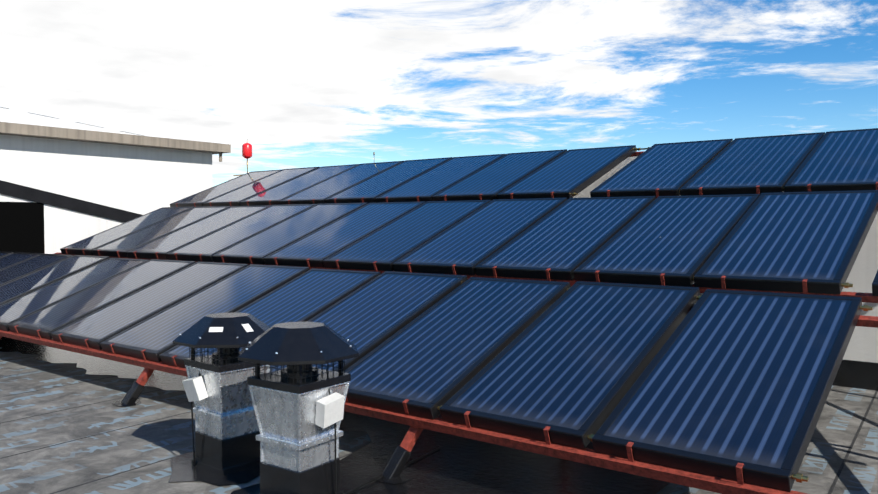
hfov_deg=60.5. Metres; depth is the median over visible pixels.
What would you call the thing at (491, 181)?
collector
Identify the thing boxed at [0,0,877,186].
sky
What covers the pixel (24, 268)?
collector
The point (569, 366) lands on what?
collector
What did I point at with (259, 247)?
collector
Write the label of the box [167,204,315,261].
collector
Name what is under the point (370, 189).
collector
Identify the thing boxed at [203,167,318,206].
collector
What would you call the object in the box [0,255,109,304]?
collector
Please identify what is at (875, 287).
collector
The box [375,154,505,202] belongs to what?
collector
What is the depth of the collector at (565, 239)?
7.41 m
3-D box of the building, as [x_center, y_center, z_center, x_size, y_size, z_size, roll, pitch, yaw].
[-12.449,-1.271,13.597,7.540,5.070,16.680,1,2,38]
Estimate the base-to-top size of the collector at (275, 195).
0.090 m
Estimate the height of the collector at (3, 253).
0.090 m
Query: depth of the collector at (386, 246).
8.73 m
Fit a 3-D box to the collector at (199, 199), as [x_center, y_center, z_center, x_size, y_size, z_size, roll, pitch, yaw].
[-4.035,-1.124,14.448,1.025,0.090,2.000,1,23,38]
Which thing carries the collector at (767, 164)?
on the support frame
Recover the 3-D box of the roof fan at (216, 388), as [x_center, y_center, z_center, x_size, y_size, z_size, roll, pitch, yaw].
[-1.486,0.985,5.570,0.674,1.050,1.363,0,2,-4]
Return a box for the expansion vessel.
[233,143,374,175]
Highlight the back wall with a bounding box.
[573,156,877,390]
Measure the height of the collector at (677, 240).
0.090 m
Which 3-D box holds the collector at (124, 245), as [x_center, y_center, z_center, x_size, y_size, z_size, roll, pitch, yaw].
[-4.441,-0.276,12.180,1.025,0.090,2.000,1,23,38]
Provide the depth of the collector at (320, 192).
12.35 m
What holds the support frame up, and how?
on the roof
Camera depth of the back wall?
7.66 m
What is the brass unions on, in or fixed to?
on the support frame
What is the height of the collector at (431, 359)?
0.090 m
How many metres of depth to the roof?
5.90 m
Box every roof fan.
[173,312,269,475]
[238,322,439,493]
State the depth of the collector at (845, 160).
7.62 m
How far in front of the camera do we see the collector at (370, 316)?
6.77 m
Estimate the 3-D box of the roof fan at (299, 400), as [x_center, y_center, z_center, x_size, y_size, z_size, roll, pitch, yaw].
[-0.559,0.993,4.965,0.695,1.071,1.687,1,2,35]
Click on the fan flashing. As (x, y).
(183, 468)
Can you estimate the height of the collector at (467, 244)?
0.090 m
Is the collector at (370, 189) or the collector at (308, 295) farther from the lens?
the collector at (370, 189)
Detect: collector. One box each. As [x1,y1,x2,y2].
[0,251,13,257]
[0,252,41,269]
[0,253,72,285]
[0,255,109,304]
[0,258,148,331]
[8,259,195,338]
[51,261,247,349]
[60,207,193,254]
[92,206,230,256]
[100,264,309,361]
[127,205,270,258]
[160,268,380,367]
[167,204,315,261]
[170,169,282,206]
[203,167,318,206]
[212,203,367,263]
[240,164,358,205]
[264,201,425,266]
[272,271,467,371]
[279,161,402,204]
[323,200,490,270]
[325,157,452,202]
[343,277,570,419]
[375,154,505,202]
[392,198,566,274]
[432,149,566,200]
[439,281,699,448]
[475,196,655,279]
[497,145,635,198]
[573,194,759,286]
[590,139,732,196]
[592,289,861,491]
[680,132,824,195]
[694,190,877,293]
[784,128,877,191]
[872,270,877,295]
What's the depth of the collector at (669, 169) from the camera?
8.90 m
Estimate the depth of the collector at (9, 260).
12.46 m
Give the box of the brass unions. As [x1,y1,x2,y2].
[438,147,872,482]
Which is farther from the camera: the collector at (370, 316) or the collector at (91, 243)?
the collector at (91, 243)
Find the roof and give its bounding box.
[0,347,877,493]
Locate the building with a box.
[0,103,230,253]
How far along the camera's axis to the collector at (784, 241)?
6.06 m
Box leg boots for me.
[112,381,413,483]
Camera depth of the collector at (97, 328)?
8.48 m
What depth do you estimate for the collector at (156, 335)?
7.86 m
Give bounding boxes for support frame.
[0,151,877,493]
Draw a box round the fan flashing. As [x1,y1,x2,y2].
[169,452,372,493]
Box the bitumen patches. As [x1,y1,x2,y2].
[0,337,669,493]
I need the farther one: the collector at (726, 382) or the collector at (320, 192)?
the collector at (320, 192)
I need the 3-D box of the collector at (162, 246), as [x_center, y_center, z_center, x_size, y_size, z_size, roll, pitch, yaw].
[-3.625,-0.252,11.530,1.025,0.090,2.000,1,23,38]
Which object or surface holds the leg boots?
on the roof
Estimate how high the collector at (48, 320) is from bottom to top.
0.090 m
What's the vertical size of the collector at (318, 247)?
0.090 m
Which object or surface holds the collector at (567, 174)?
on the support frame
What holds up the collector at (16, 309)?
on the support frame

